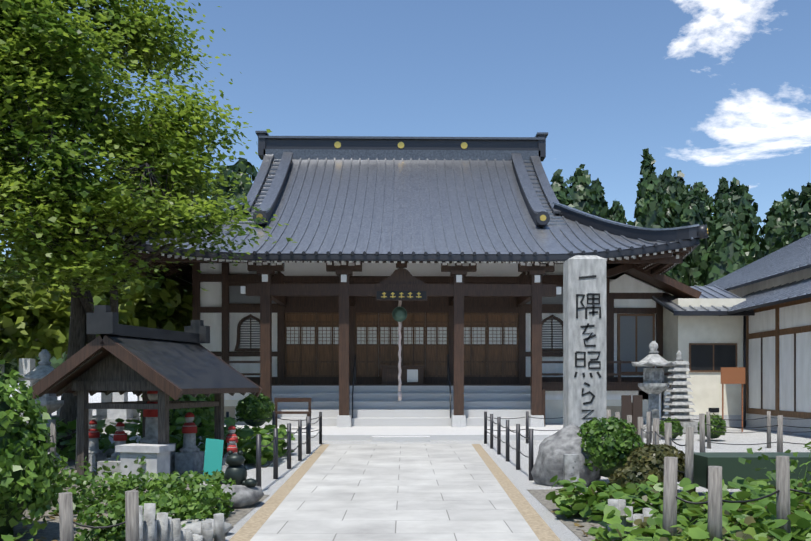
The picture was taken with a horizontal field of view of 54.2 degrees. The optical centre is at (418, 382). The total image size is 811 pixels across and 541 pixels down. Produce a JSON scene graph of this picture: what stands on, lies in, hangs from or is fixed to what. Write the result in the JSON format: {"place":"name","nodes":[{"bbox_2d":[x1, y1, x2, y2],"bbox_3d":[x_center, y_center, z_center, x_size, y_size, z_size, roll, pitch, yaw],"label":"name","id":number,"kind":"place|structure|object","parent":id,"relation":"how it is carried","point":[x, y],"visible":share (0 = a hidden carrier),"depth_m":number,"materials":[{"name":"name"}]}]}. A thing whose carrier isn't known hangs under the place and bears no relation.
{"place":"outdoors","nodes":[
{"label":"outdoors","id":0,"kind":"place"},
{"bbox_2d":[229,444,560,540],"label":"path","id":1,"kind":"structure","parent":0,"point":[397,492],"depth_m":8.34,"materials":[{"name":"white stone"}]},
{"bbox_2d":[0,0,810,265],"label":"sky","id":2,"kind":"structure","parent":0,"point":[714,90],"materials":[{"name":"blue"}]},
{"bbox_2d":[9,383,810,540],"bbox_3d":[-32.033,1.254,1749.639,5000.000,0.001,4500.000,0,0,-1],"label":"ground","id":3,"kind":"structure","parent":0,"point":[518,479],"depth_m":14.20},
{"bbox_2d":[0,358,138,430],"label":"gravestones","id":4,"kind":"object","parent":3,"relation":"on","point":[26,365],"visible":0.23,"depth_m":20.79,"materials":[{"name":"stone"}]},
{"bbox_2d":[0,0,215,452],"bbox_3d":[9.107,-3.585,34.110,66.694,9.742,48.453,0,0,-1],"label":"tree","id":5,"kind":"object","parent":3,"relation":"on","point":[79,336],"visible":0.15,"depth_m":13.24,"materials":[{"name":"green plant"}]},
{"bbox_2d":[0,0,148,259],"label":"leaves","id":6,"kind":"object","parent":5,"relation":"attached to","point":[5,5],"visible":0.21,"depth_m":12.34,"materials":[{"name":"green plant"}]},
{"bbox_2d":[0,257,193,365],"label":"leaves","id":7,"kind":"object","parent":5,"relation":"on","point":[48,331],"visible":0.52,"depth_m":21.56,"materials":[{"name":"green plant"}]},
{"bbox_2d":[0,0,296,310],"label":"leaves","id":8,"kind":"object","parent":5,"relation":"on","point":[115,197],"visible":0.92,"depth_m":11.99,"materials":[{"name":"green plant"}]},
{"bbox_2d":[0,448,704,540],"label":"soil beds","id":9,"kind":"object","parent":3,"relation":"on","point":[50,531],"depth_m":7.28,"materials":[{"name":"brown soil"}]},
{"bbox_2d":[0,401,35,538],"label":"bush","id":10,"kind":"object","parent":9,"relation":"on","point":[7,528],"visible":0.18,"depth_m":6.17,"materials":[{"name":"green plant"}]},
{"bbox_2d":[0,359,67,535],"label":"bush","id":11,"kind":"object","parent":9,"relation":"on","point":[41,498],"visible":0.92,"depth_m":6.15,"materials":[{"name":"green plant"}]},
{"bbox_2d":[15,497,101,540],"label":"ground cover","id":12,"kind":"object","parent":9,"relation":"on","point":[51,517],"visible":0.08,"depth_m":6.74,"materials":[{"name":"green plant"}]},
{"bbox_2d":[1,455,235,540],"bbox_3d":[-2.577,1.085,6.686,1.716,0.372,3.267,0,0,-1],"label":"ground cover","id":13,"kind":"object","parent":9,"relation":"on","point":[206,502],"visible":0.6,"depth_m":7.01,"materials":[{"name":"green plant"}]},
{"bbox_2d":[52,416,241,459],"bbox_3d":[-4.970,0.933,13.606,3.850,0.707,2.673,0,0,-1],"label":"hedge","id":14,"kind":"object","parent":9,"relation":"on","point":[105,444],"visible":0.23,"depth_m":13.26,"materials":[{"name":"green plant"}]},
{"bbox_2d":[32,305,262,482],"bbox_3d":[-3.546,0.154,10.855,2.598,2.200,2.478,0,0,9],"label":"shrine","id":15,"kind":"object","parent":9,"relation":"on","point":[155,368],"visible":0.9,"depth_m":10.22,"materials":[{"name":"brown wood"}]},
{"bbox_2d":[136,394,213,437],"bbox_3d":[-4.647,0.543,15.362,1.710,1.427,1.626,0,0,-1],"label":"bush","id":16,"kind":"object","parent":9,"relation":"on","point":[207,413],"depth_m":14.90,"materials":[{"name":"plant"}]},
{"bbox_2d":[200,424,294,464],"bbox_3d":[-2.755,0.995,12.789,1.264,0.592,2.400,0,0,-1],"label":"shrub","id":17,"kind":"object","parent":9,"relation":"on","point":[246,444],"visible":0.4,"depth_m":12.33,"materials":[{"name":"green plant"}]},
{"bbox_2d":[235,393,275,426],"bbox_3d":[-3.496,0.574,16.869,0.841,0.764,0.831,0,0,-1],"label":"topiary","id":18,"kind":"object","parent":9,"relation":"on","point":[266,408],"depth_m":16.63,"materials":[{"name":"green plant"}]},
{"bbox_2d":[551,509,595,536],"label":"fallen leaves","id":19,"kind":"object","parent":9,"relation":"on","point":[576,524],"visible":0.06,"depth_m":6.91,"materials":[{"name":"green plant"}]},
{"bbox_2d":[577,416,644,477],"bbox_3d":[2.300,0.788,9.672,0.882,0.748,0.901,0,0,-1],"label":"shrub","id":20,"kind":"object","parent":9,"relation":"on","point":[612,424],"depth_m":9.40,"materials":[{"name":"green plant"}]},
{"bbox_2d":[607,464,663,485],"bbox_3d":[2.367,1.046,8.575,0.608,0.338,0.538,0,0,-1],"label":"shrub","id":21,"kind":"object","parent":9,"relation":"on","point":[629,470],"depth_m":8.45,"materials":[{"name":"green plant"}]},
{"bbox_2d":[624,443,684,481],"bbox_3d":[2.698,0.941,8.988,0.776,0.517,0.720,0,0,-1],"label":"shrub","id":22,"kind":"object","parent":9,"relation":"on","point":[657,450],"depth_m":8.82,"materials":[{"name":"green plant"}]},
{"bbox_2d":[545,474,810,540],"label":"ground cover","id":23,"kind":"object","parent":9,"relation":"on","point":[800,520],"visible":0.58,"depth_m":6.12,"materials":[{"name":"green plant"}]},
{"bbox_2d":[724,447,810,528],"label":"ground cover","id":24,"kind":"object","parent":9,"relation":"on","point":[770,474],"visible":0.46,"depth_m":7.08,"materials":[{"name":"green plant"}]},
{"bbox_2d":[800,427,810,497],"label":"shrub","id":25,"kind":"object","parent":9,"relation":"on","point":[807,462],"depth_m":7.23,"materials":[{"name":"green plant"}]},
{"bbox_2d":[18,341,698,537],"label":"stone objects","id":26,"kind":"object","parent":3,"relation":"on","point":[561,455],"visible":0.71,"depth_m":11.47,"materials":[{"name":"stone"}]},
{"bbox_2d":[220,450,257,487],"bbox_3d":[-1.825,0.883,8.053,0.386,0.399,0.234,0,0,-1],"label":"frog","id":27,"kind":"object","parent":26,"relation":"on","point":[236,470],"visible":0.92,"depth_m":7.97,"materials":[{"name":"green stone"}]},
{"bbox_2d":[563,255,605,432],"bbox_3d":[2.294,-0.246,10.977,1.000,3.000,0.700,0,0,-1],"label":"monument","id":28,"kind":"object","parent":26,"relation":"on","point":[584,338],"visible":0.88,"depth_m":10.80,"materials":[{"name":"grey stone"}]},
{"bbox_2d":[128,255,682,441],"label":"hall body","id":29,"kind":"structure","parent":3,"relation":"on","point":[478,339],"depth_m":22.15,"materials":[{"name":"brown wood"}]},
{"bbox_2d":[107,131,707,291],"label":"hall roof","id":30,"kind":"structure","parent":29,"relation":"on","point":[373,199],"depth_m":23.78,"materials":[{"name":"grey tile"}]},
{"bbox_2d":[392,301,406,400],"bbox_3d":[-0.507,-0.865,20.857,0.400,2.679,0.260,0,0,-1],"label":"bell rope","id":31,"kind":"object","parent":30,"relation":"attached to","point":[399,314],"visible":0.98,"depth_m":20.88,"materials":[{"name":"beige"}]},
{"bbox_2d":[4,170,810,382],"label":"conifers","id":32,"kind":"object","parent":3,"relation":"on","point":[649,221],"depth_m":43.52,"materials":[{"name":"green plant"}]},
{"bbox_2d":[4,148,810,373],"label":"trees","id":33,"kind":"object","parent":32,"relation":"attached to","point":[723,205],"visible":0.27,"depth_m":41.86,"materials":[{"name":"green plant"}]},
{"bbox_2d":[50,410,810,540],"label":"fences","id":34,"kind":"object","parent":3,"relation":"on","point":[145,526],"visible":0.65,"depth_m":5.83,"materials":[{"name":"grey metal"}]},
{"bbox_2d":[203,367,810,491],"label":"signboards","id":35,"kind":"object","parent":3,"relation":"on","point":[733,467],"visible":0.62,"depth_m":8.76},
{"bbox_2d":[659,417,683,438],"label":"bush","id":36,"kind":"object","parent":3,"relation":"on","point":[675,425],"depth_m":17.20,"materials":[{"name":"green plant"}]},
{"bbox_2d":[697,413,726,438],"bbox_3d":[6.303,0.939,17.045,0.638,0.552,0.651,0,0,-1],"label":"bush","id":37,"kind":"object","parent":3,"relation":"on","point":[722,422],"depth_m":16.86,"materials":[{"name":"green plant"}]},
{"bbox_2d":[606,234,810,435],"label":"building","id":38,"kind":"structure","parent":0,"point":[753,318],"depth_m":22.08,"materials":[{"name":"white paint"}]}
]}

